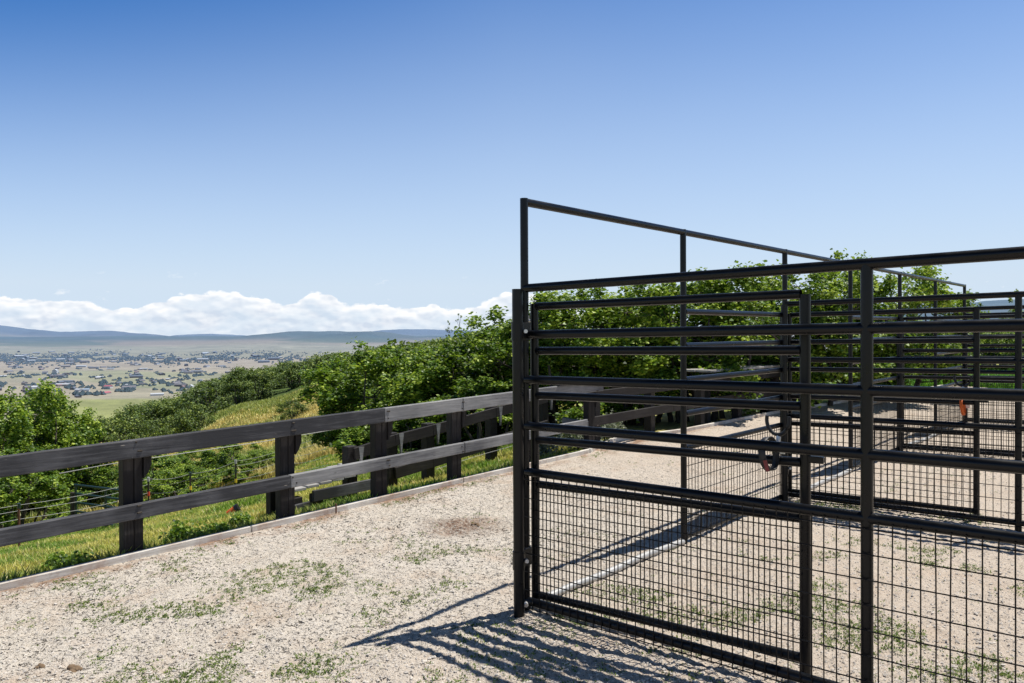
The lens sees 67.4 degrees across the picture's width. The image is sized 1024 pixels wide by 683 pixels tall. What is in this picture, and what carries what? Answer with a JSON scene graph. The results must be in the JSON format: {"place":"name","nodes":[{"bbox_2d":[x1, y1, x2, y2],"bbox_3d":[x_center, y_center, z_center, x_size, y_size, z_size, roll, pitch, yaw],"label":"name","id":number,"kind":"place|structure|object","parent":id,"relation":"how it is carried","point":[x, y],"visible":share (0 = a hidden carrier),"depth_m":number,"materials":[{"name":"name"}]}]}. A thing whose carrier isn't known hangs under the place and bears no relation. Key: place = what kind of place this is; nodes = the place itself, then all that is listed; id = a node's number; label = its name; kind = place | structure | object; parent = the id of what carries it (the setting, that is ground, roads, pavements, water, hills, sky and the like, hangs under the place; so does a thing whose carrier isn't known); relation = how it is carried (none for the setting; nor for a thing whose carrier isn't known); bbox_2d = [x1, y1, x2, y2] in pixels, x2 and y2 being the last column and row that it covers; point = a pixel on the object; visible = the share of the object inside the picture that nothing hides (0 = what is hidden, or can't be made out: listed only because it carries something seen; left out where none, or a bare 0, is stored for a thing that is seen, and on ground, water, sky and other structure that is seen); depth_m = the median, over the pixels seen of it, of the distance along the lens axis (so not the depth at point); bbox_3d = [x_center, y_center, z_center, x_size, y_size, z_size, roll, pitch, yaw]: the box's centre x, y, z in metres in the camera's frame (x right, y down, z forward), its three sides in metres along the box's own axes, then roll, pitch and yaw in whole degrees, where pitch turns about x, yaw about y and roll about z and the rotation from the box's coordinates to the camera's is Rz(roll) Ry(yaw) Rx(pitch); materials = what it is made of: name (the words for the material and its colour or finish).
{"place":"outdoors","nodes":[
{"label":"outdoors","id":0,"kind":"place"},
{"bbox_2d":[0,385,1023,682],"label":"gravel ground","id":1,"kind":"structure","parent":0,"point":[464,509],"depth_m":4.68,"materials":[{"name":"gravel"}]},
{"bbox_2d":[0,439,1023,682],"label":"weeds","id":2,"kind":"object","parent":1,"relation":"on","point":[185,673],"visible":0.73,"depth_m":4.21,"materials":[{"name":"green plant"}]},
{"bbox_2d":[520,198,787,610],"bbox_3d":[1.290,0.344,5.662,0.046,2.339,3.726,0,1,41],"label":"pen front","id":3,"kind":"object","parent":1,"relation":"on","point":[525,203],"visible":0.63,"depth_m":5.61,"materials":[{"name":"black paint"}]},
{"bbox_2d":[511,246,1023,682],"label":"pipe fence","id":4,"kind":"object","parent":1,"relation":"on","point":[866,328],"visible":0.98,"depth_m":3.31,"materials":[{"name":"metal"}]},
{"bbox_2d":[529,289,824,673],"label":"corral gate","id":5,"kind":"structure","parent":4,"relation":"attached to","point":[802,349],"depth_m":3.74,"materials":[{"name":"metal"}]},
{"bbox_2d":[758,436,784,471],"bbox_3d":[1.152,0.500,3.414,0.063,0.154,0.168,0,1,41],"label":"gate latch","id":6,"kind":"object","parent":5,"relation":"attached to","point":[764,463],"visible":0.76,"depth_m":3.40,"materials":[{"name":"metal"}]},
{"bbox_2d":[765,415,790,441],"bbox_3d":[1.214,0.411,3.503,0.122,0.145,0.022,0,1,41],"label":"gate latch","id":7,"kind":"object","parent":5,"relation":"hanging from","point":[782,433],"visible":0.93,"depth_m":3.49,"materials":[{"name":"metal"}]},
{"bbox_2d":[787,250,901,498],"bbox_3d":[3.750,0.294,8.454,0.046,2.335,3.764,0,1,41],"label":"pen front","id":8,"kind":"object","parent":1,"relation":"on","point":[851,407],"visible":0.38,"depth_m":8.43,"materials":[{"name":"black paint"}]},
{"bbox_2d":[780,291,1023,531],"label":"pipe fence","id":9,"kind":"object","parent":1,"relation":"on","point":[1018,429],"visible":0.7,"depth_m":6.27,"materials":[{"name":"metal"}]},
{"bbox_2d":[788,307,987,514],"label":"corral gate","id":10,"kind":"structure","parent":9,"relation":"attached to","point":[975,341],"depth_m":6.45,"materials":[{"name":"metal"}]},
{"bbox_2d":[902,272,965,443],"bbox_3d":[6.242,0.245,11.282,0.046,2.335,3.824,0,1,41],"label":"pen front","id":11,"kind":"object","parent":1,"relation":"on","point":[935,314],"visible":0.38,"depth_m":11.56,"materials":[{"name":"black paint"}]},
{"bbox_2d":[898,305,1023,458],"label":"pipe fence","id":12,"kind":"object","parent":1,"relation":"on","point":[901,350],"visible":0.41,"depth_m":9.36,"materials":[{"name":"metal"}]},
{"bbox_2d":[903,314,1023,453],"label":"corral gate","id":13,"kind":"structure","parent":12,"relation":"attached to","point":[981,337],"depth_m":9.46,"materials":[{"name":"metal"}]},
{"bbox_2d":[963,312,1023,424],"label":"pipe fence","id":14,"kind":"object","parent":1,"relation":"on","point":[966,345],"visible":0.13,"depth_m":12.45,"materials":[{"name":"metal"}]},
{"bbox_2d":[968,318,1023,421],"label":"corral gate","id":15,"kind":"structure","parent":14,"relation":"attached to","point":[997,366],"depth_m":12.46,"materials":[{"name":"metal"}]},
{"bbox_2d":[0,299,1023,530],"bbox_3d":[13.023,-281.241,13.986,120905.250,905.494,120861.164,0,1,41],"label":"terrain","id":16,"kind":"structure","parent":0,"point":[13,340],"depth_m":7544.46,"materials":[{"name":"plant"}]},
{"bbox_2d":[0,398,32,499],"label":"oak tree","id":17,"kind":"object","parent":16,"relation":"on","point":[16,427],"visible":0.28,"depth_m":22.85,"materials":[{"name":"green plant"}]},
{"bbox_2d":[17,503,20,546],"bbox_3d":[-8.696,3.329,13.534,0.055,0.950,0.055,0,1,19],"label":"wire fence post","id":18,"kind":"object","parent":16,"relation":"on","point":[18,506],"visible":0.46,"depth_m":13.51,"materials":[{"name":"metal"}]},
{"bbox_2d":[1,440,327,522],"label":"wire fence","id":19,"kind":"object","parent":18,"relation":"attached to","point":[166,484],"visible":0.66,"depth_m":17.30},
{"bbox_2d":[0,386,42,493],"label":"oak tree","id":20,"kind":"object","parent":16,"relation":"on","point":[4,398],"visible":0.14,"depth_m":24.22,"materials":[{"name":"green plant"}]},
{"bbox_2d":[0,446,73,527],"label":"oak tree","id":21,"kind":"object","parent":16,"relation":"on","point":[23,482],"visible":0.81,"depth_m":19.49,"materials":[{"name":"green plant"}]},
{"bbox_2d":[0,386,81,508],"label":"oak tree","id":22,"kind":"object","parent":16,"relation":"on","point":[25,397],"visible":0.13,"depth_m":26.93,"materials":[{"name":"green plant"}]},
{"bbox_2d":[0,479,93,527],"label":"oak tree","id":23,"kind":"object","parent":16,"relation":"on","point":[57,507],"visible":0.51,"depth_m":21.00,"materials":[{"name":"green plant"}]},
{"bbox_2d":[4,392,89,503],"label":"oak tree","id":24,"kind":"object","parent":16,"relation":"on","point":[61,409],"visible":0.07,"depth_m":27.11,"materials":[{"name":"green plant"}]},
{"bbox_2d":[0,377,108,513],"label":"oak tree","id":25,"kind":"object","parent":16,"relation":"on","point":[46,391],"visible":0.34,"depth_m":25.06,"materials":[{"name":"green plant"}]},
{"bbox_2d":[0,404,118,513],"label":"oak tree","id":26,"kind":"object","parent":16,"relation":"on","point":[90,422],"visible":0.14,"depth_m":25.98,"materials":[{"name":"green plant"}]},
{"bbox_2d":[17,415,118,509],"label":"oak tree","id":27,"kind":"object","parent":16,"relation":"on","point":[52,445],"visible":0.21,"depth_m":25.66,"materials":[{"name":"green plant"}]},
{"bbox_2d":[38,546,98,569],"bbox_3d":[-3.093,1.559,5.369,0.390,0.246,0.356,0,1,41],"label":"weed plant","id":28,"kind":"object","parent":16,"relation":"on","point":[63,556],"visible":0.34,"depth_m":5.32,"materials":[{"name":"green plant"}]},
{"bbox_2d":[82,482,110,503],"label":"oak tree","id":29,"kind":"object","parent":16,"relation":"on","point":[97,492],"visible":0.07,"depth_m":26.18,"materials":[{"name":"green plant"}]},
{"bbox_2d":[70,484,143,525],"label":"field gate","id":30,"kind":"structure","parent":16,"relation":"on","point":[73,506],"depth_m":19.02,"materials":[{"name":"metal"}]},
{"bbox_2d":[85,420,129,442],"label":"oak tree","id":31,"kind":"object","parent":16,"relation":"on","point":[108,426],"visible":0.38,"depth_m":94.34,"materials":[{"name":"green plant"}]},
{"bbox_2d":[95,415,122,442],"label":"oak tree","id":32,"kind":"object","parent":16,"relation":"on","point":[99,419],"visible":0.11,"depth_m":99.27,"materials":[{"name":"green plant"}]},
{"bbox_2d":[103,420,151,441],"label":"oak tree","id":33,"kind":"object","parent":16,"relation":"on","point":[126,437],"visible":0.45,"depth_m":69.81,"materials":[{"name":"green plant"}]},
{"bbox_2d":[110,401,173,435],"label":"oak tree","id":34,"kind":"object","parent":16,"relation":"on","point":[135,415],"visible":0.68,"depth_m":93.41,"materials":[{"name":"green plant"}]},
{"bbox_2d":[90,454,203,505],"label":"oak tree","id":35,"kind":"object","parent":16,"relation":"on","point":[104,479],"visible":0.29,"depth_m":24.44,"materials":[{"name":"green plant"}]},
{"bbox_2d":[133,418,173,437],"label":"oak tree","id":36,"kind":"object","parent":16,"relation":"on","point":[146,428],"visible":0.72,"depth_m":71.48,"materials":[{"name":"green plant"}]},
{"bbox_2d":[131,401,176,434],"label":"oak tree","id":37,"kind":"object","parent":16,"relation":"on","point":[155,414],"visible":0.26,"depth_m":95.62,"materials":[{"name":"green plant"}]},
{"bbox_2d":[115,456,210,505],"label":"oak tree","id":38,"kind":"object","parent":16,"relation":"on","point":[161,465],"visible":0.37,"depth_m":22.93,"materials":[{"name":"green plant"}]},
{"bbox_2d":[149,397,194,428],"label":"oak tree","id":39,"kind":"object","parent":16,"relation":"on","point":[168,409],"visible":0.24,"depth_m":95.99,"materials":[{"name":"green plant"}]},
{"bbox_2d":[0,384,345,523],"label":"meadow grass","id":40,"kind":"structure","parent":16,"relation":"on","point":[255,407],"depth_m":50.16,"materials":[{"name":"plant"}]},
{"bbox_2d":[0,349,351,395],"bbox_3d":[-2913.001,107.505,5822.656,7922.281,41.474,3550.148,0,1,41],"label":"valley trees","id":41,"kind":"object","parent":16,"relation":"on","point":[168,360],"visible":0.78,"depth_m":4761.85,"materials":[{"name":"green plant"}]},
{"bbox_2d":[155,407,202,433],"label":"oak tree","id":42,"kind":"object","parent":16,"relation":"on","point":[186,423],"visible":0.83,"depth_m":77.74,"materials":[{"name":"green plant"}]},
{"bbox_2d":[143,466,222,501],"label":"oak tree","id":43,"kind":"object","parent":16,"relation":"on","point":[166,473],"visible":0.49,"depth_m":21.56,"materials":[{"name":"green plant"}]},
{"bbox_2d":[157,517,214,543],"bbox_3d":[-2.548,1.525,6.032,0.448,0.263,0.407,0,1,8],"label":"weed plant","id":44,"kind":"object","parent":16,"relation":"on","point":[176,530],"visible":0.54,"depth_m":5.95,"materials":[{"name":"green plant"}]},
{"bbox_2d":[156,452,229,497],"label":"oak tree","id":45,"kind":"object","parent":16,"relation":"on","point":[219,462],"visible":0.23,"depth_m":24.11,"materials":[{"name":"green plant"}]},
{"bbox_2d":[177,401,219,431],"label":"oak tree","id":46,"kind":"object","parent":16,"relation":"on","point":[205,415],"visible":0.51,"depth_m":79.87,"materials":[{"name":"green plant"}]},
{"bbox_2d":[169,384,234,421],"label":"oak tree","id":47,"kind":"object","parent":16,"relation":"on","point":[212,407],"visible":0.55,"depth_m":89.64,"materials":[{"name":"green plant"}]},
{"bbox_2d":[175,446,230,466],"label":"oak tree","id":48,"kind":"object","parent":16,"relation":"on","point":[191,453],"visible":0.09,"depth_m":27.72,"materials":[{"name":"green plant"}]},
{"bbox_2d":[182,379,228,406],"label":"oak tree","id":49,"kind":"object","parent":16,"relation":"on","point":[220,394],"visible":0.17,"depth_m":102.71,"materials":[{"name":"green plant"}]},
{"bbox_2d":[178,377,240,414],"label":"oak tree","id":50,"kind":"object","parent":16,"relation":"on","point":[212,382],"visible":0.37,"depth_m":97.94,"materials":[{"name":"green plant"}]},
{"bbox_2d":[197,520,232,534],"bbox_3d":[-2.405,1.542,6.134,0.421,0.202,0.318,0,1,41],"label":"weed plant","id":51,"kind":"object","parent":16,"relation":"on","point":[216,527],"visible":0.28,"depth_m":6.12,"materials":[{"name":"green plant"}]},
{"bbox_2d":[192,444,260,479],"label":"oak tree","id":52,"kind":"object","parent":16,"relation":"on","point":[207,454],"visible":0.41,"depth_m":24.71,"materials":[{"name":"green plant"}]},
{"bbox_2d":[215,379,259,404],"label":"oak tree","id":53,"kind":"object","parent":16,"relation":"on","point":[241,386],"visible":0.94,"depth_m":93.59,"materials":[{"name":"green plant"}]},
{"bbox_2d":[226,512,253,527],"bbox_3d":[-2.297,1.548,6.474,0.199,0.226,0.254,0,1,41],"label":"weed plant","id":54,"kind":"object","parent":16,"relation":"on","point":[240,517],"visible":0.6,"depth_m":6.45,"materials":[{"name":"green plant"}]},
{"bbox_2d":[214,457,266,482],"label":"oak tree","id":55,"kind":"object","parent":16,"relation":"on","point":[228,472],"visible":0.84,"depth_m":22.86,"materials":[{"name":"green plant"}]},
{"bbox_2d":[217,443,271,466],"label":"oak tree","id":56,"kind":"object","parent":16,"relation":"on","point":[254,446],"visible":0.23,"depth_m":27.16,"materials":[{"name":"green plant"}]},
{"bbox_2d":[219,366,271,396],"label":"oak tree","id":57,"kind":"object","parent":16,"relation":"on","point":[239,370],"visible":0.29,"depth_m":104.59,"materials":[{"name":"green plant"}]},
{"bbox_2d":[236,446,274,474],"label":"oak tree","id":58,"kind":"object","parent":16,"relation":"on","point":[261,453],"visible":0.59,"depth_m":24.70,"materials":[{"name":"green plant"}]},
{"bbox_2d":[231,367,280,398],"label":"oak tree","id":59,"kind":"object","parent":16,"relation":"on","point":[253,375],"visible":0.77,"depth_m":96.52,"materials":[{"name":"green plant"}]},
{"bbox_2d":[256,367,285,389],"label":"oak tree","id":60,"kind":"object","parent":16,"relation":"on","point":[273,378],"visible":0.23,"depth_m":112.26,"materials":[{"name":"green plant"}]},
{"bbox_2d":[270,402,293,418],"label":"oak tree","id":61,"kind":"object","parent":16,"relation":"on","point":[280,406],"visible":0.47,"depth_m":59.81,"materials":[{"name":"green plant"}]},
{"bbox_2d":[0,406,568,581],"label":"grass","id":62,"kind":"structure","parent":16,"relation":"on","point":[27,558],"depth_m":8.84,"materials":[{"name":"plant"}]},
{"bbox_2d":[272,360,298,386],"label":"oak tree","id":63,"kind":"object","parent":16,"relation":"on","point":[278,370],"visible":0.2,"depth_m":114.84,"materials":[{"name":"green plant"}]},
{"bbox_2d":[276,361,309,389],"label":"oak tree","id":64,"kind":"object","parent":16,"relation":"on","point":[291,377],"visible":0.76,"depth_m":98.73,"materials":[{"name":"green plant"}]},
{"bbox_2d":[279,398,310,419],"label":"oak tree","id":65,"kind":"object","parent":16,"relation":"on","point":[296,404],"visible":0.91,"depth_m":51.90,"materials":[{"name":"green plant"}]},
{"bbox_2d":[0,385,602,554],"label":"rail fence","id":66,"kind":"object","parent":16,"relation":"on","point":[132,510],"visible":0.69,"depth_m":6.17,"materials":[{"name":"black wood"}]},
{"bbox_2d":[59,429,510,473],"bbox_3d":[-1.440,1.005,7.355,0.080,0.675,5.203,0,1,43],"label":"string line","id":67,"kind":"object","parent":66,"relation":"attached to","point":[223,447],"visible":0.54,"depth_m":6.22,"materials":[{"name":"metal"}]},
{"bbox_2d":[293,354,340,383],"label":"oak tree","id":68,"kind":"object","parent":16,"relation":"on","point":[311,364],"visible":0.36,"depth_m":90.78,"materials":[{"name":"green plant"}]},
{"bbox_2d":[266,463,369,514],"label":"timber platform","id":69,"kind":"structure","parent":16,"relation":"on","point":[318,496],"depth_m":7.79,"materials":[{"name":"wood"}]},
{"bbox_2d":[327,351,352,375],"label":"oak tree","id":70,"kind":"object","parent":16,"relation":"on","point":[339,357],"visible":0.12,"depth_m":90.32,"materials":[{"name":"green plant"}]},
{"bbox_2d":[338,430,369,461],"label":"oak tree","id":71,"kind":"object","parent":16,"relation":"on","point":[364,433],"visible":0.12,"depth_m":12.64,"materials":[{"name":"green plant"}]},
{"bbox_2d":[295,345,437,460],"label":"oak tree","id":72,"kind":"object","parent":16,"relation":"on","point":[315,437],"visible":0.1,"depth_m":14.60,"materials":[{"name":"green plant"}]},
{"bbox_2d":[297,336,473,459],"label":"oak tree","id":73,"kind":"object","parent":16,"relation":"on","point":[325,394],"visible":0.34,"depth_m":14.04,"materials":[{"name":"green plant"}]},
{"bbox_2d":[306,353,466,446],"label":"oak tree","id":74,"kind":"object","parent":16,"relation":"on","point":[372,373],"visible":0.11,"depth_m":14.72,"materials":[{"name":"green plant"}]},
{"bbox_2d":[360,338,436,395],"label":"oak tree","id":75,"kind":"object","parent":16,"relation":"on","point":[394,341],"visible":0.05,"depth_m":26.05,"materials":[{"name":"green plant"}]},
{"bbox_2d":[338,400,462,453],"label":"oak tree","id":76,"kind":"object","parent":16,"relation":"on","point":[412,445],"visible":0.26,"depth_m":12.62,"materials":[{"name":"green plant"}]},
{"bbox_2d":[346,352,512,446],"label":"oak tree","id":77,"kind":"object","parent":16,"relation":"on","point":[417,395],"visible":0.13,"depth_m":13.67,"materials":[{"name":"green plant"}]},
{"bbox_2d":[342,399,552,496],"bbox_3d":[-0.632,1.388,9.653,0.155,1.310,3.535,0,1,41],"label":"ramp fence","id":78,"kind":"object","parent":16,"relation":"on","point":[425,433],"visible":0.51,"depth_m":9.18,"materials":[{"name":"wood"}]},
{"bbox_2d":[0,385,939,590],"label":"timber edging","id":79,"kind":"object","parent":16,"relation":"on","point":[65,571],"visible":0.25,"depth_m":6.32,"materials":[{"name":"wood"}]},
{"bbox_2d":[395,345,544,441],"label":"oak tree","id":80,"kind":"object","parent":16,"relation":"on","point":[417,379],"visible":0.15,"depth_m":13.60,"materials":[{"name":"green plant"}]},
{"bbox_2d":[421,376,549,439],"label":"oak tree","id":81,"kind":"object","parent":16,"relation":"on","point":[467,385],"visible":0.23,"depth_m":12.05,"materials":[{"name":"green plant"}]},
{"bbox_2d":[407,322,580,440],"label":"oak tree","id":82,"kind":"object","parent":16,"relation":"on","point":[447,364],"visible":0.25,"depth_m":13.58,"materials":[{"name":"green plant"}]},
{"bbox_2d":[456,291,599,423],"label":"oak tree","id":83,"kind":"object","parent":16,"relation":"on","point":[542,359],"visible":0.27,"depth_m":13.65,"materials":[{"name":"green plant"}]},
{"bbox_2d":[539,435,566,455],"bbox_3d":[0.345,1.319,9.712,0.637,0.441,0.795,0,1,-11],"label":"sagebrush","id":84,"kind":"object","parent":16,"relation":"on","point":[544,449],"visible":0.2,"depth_m":9.57,"materials":[{"name":"green plant"}]},
{"bbox_2d":[463,288,679,430],"bbox_3d":[0.849,0.466,13.663,4.014,2.887,3.954,-1,1,-38],"label":"oak tree","id":85,"kind":"object","parent":16,"relation":"on","point":[493,351],"visible":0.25,"depth_m":12.91,"materials":[{"name":"green plant"}]},
{"bbox_2d":[555,415,610,449],"bbox_3d":[0.921,1.242,10.420,0.847,0.509,0.728,0,1,41],"label":"sagebrush","id":86,"kind":"object","parent":16,"relation":"on","point":[572,436],"visible":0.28,"depth_m":10.34,"materials":[{"name":"green plant"}]},
{"bbox_2d":[502,286,692,414],"bbox_3d":[1.384,0.324,14.313,3.750,2.981,3.358,0,1,-11],"label":"oak tree","id":87,"kind":"object","parent":16,"relation":"on","point":[551,325],"visible":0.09,"depth_m":13.31,"materials":[{"name":"green plant"}]},
{"bbox_2d":[600,408,627,440],"bbox_3d":[1.321,1.217,10.858,0.605,0.503,0.712,0,1,3],"label":"sagebrush","id":88,"kind":"object","parent":16,"relation":"on","point":[615,425],"visible":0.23,"depth_m":10.70,"materials":[{"name":"green plant"}]},
{"bbox_2d":[529,305,717,426],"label":"oak tree","id":89,"kind":"object","parent":16,"relation":"on","point":[647,363],"visible":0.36,"depth_m":12.98,"materials":[{"name":"green plant"}]},
{"bbox_2d":[574,278,754,424],"bbox_3d":[2.650,0.310,14.152,3.693,2.860,3.367,0,1,-9],"label":"oak tree","id":90,"kind":"object","parent":16,"relation":"on","point":[637,291],"visible":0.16,"depth_m":13.21,"materials":[{"name":"green plant"}]},
{"bbox_2d":[587,280,774,422],"bbox_3d":[3.039,0.230,13.774,3.188,2.960,2.944,0,1,20],"label":"oak tree","id":91,"kind":"object","parent":16,"relation":"on","point":[672,341],"visible":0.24,"depth_m":13.22,"materials":[{"name":"green plant"}]},
{"bbox_2d":[585,372,814,440],"bbox_3d":[3.261,1.087,12.238,0.337,1.180,6.896,0,1,45],"label":"shaded fence","id":92,"kind":"object","parent":16,"relation":"on","point":[648,412],"visible":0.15,"depth_m":11.03,"materials":[{"name":"wood"}]},
{"bbox_2d":[616,260,840,420],"bbox_3d":[3.702,0.108,14.011,3.954,3.186,4.014,0,1,-7],"label":"oak tree","id":93,"kind":"object","parent":16,"relation":"on","point":[752,282],"visible":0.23,"depth_m":13.26,"materials":[{"name":"green plant"}]},
{"bbox_2d":[687,362,826,423],"bbox_3d":[4.843,0.898,14.318,0.868,0.978,5.389,0,1,41],"label":"fence","id":94,"kind":"object","parent":16,"relation":"on","point":[702,371],"visible":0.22,"depth_m":12.49,"materials":[{"name":"wood"}]},
{"bbox_2d":[664,259,857,411],"bbox_3d":[4.386,0.036,14.489,3.750,3.272,3.358,-1,1,-23],"label":"oak tree","id":95,"kind":"object","parent":16,"relation":"on","point":[741,306],"visible":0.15,"depth_m":13.75,"materials":[{"name":"green plant"}]},
{"bbox_2d":[714,273,859,400],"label":"oak tree","id":96,"kind":"object","parent":16,"relation":"on","point":[834,351],"visible":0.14,"depth_m":13.89,"materials":[{"name":"green plant"}]},
{"bbox_2d":[745,270,922,405],"bbox_3d":[5.970,0.096,15.158,3.367,3.033,3.693,0,1,45],"label":"oak tree","id":97,"kind":"object","parent":16,"relation":"on","point":[834,289],"visible":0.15,"depth_m":14.04,"materials":[{"name":"green plant"}]},
{"bbox_2d":[777,271,949,402],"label":"oak tree","id":98,"kind":"object","parent":16,"relation":"on","point":[876,348],"visible":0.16,"depth_m":14.91,"materials":[{"name":"green plant"}]},
{"bbox_2d":[793,248,980,383],"bbox_3d":[7.818,-0.201,16.365,3.954,3.685,4.014,0,1,18],"label":"oak tree","id":99,"kind":"object","parent":16,"relation":"on","point":[926,271],"visible":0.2,"depth_m":15.41,"materials":[{"name":"green plant"}]},
{"bbox_2d":[836,265,986,385],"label":"oak tree","id":100,"kind":"object","parent":16,"relation":"on","point":[918,382],"visible":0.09,"depth_m":16.49,"materials":[{"name":"green plant"}]},
{"bbox_2d":[958,332,1023,369],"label":"oak tree","id":101,"kind":"object","parent":16,"relation":"on","point":[999,341],"visible":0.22,"depth_m":24.64,"materials":[{"name":"green plant"}]},
{"bbox_2d":[0,0,1023,335],"label":"sky","id":102,"kind":"structure","parent":0,"point":[168,167],"materials":[{"name":"blue"}]},
{"bbox_2d":[892,367,1023,388],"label":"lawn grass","id":103,"kind":"structure","parent":0,"point":[912,382],"depth_m":19.79,"materials":[{"name":"plant"}]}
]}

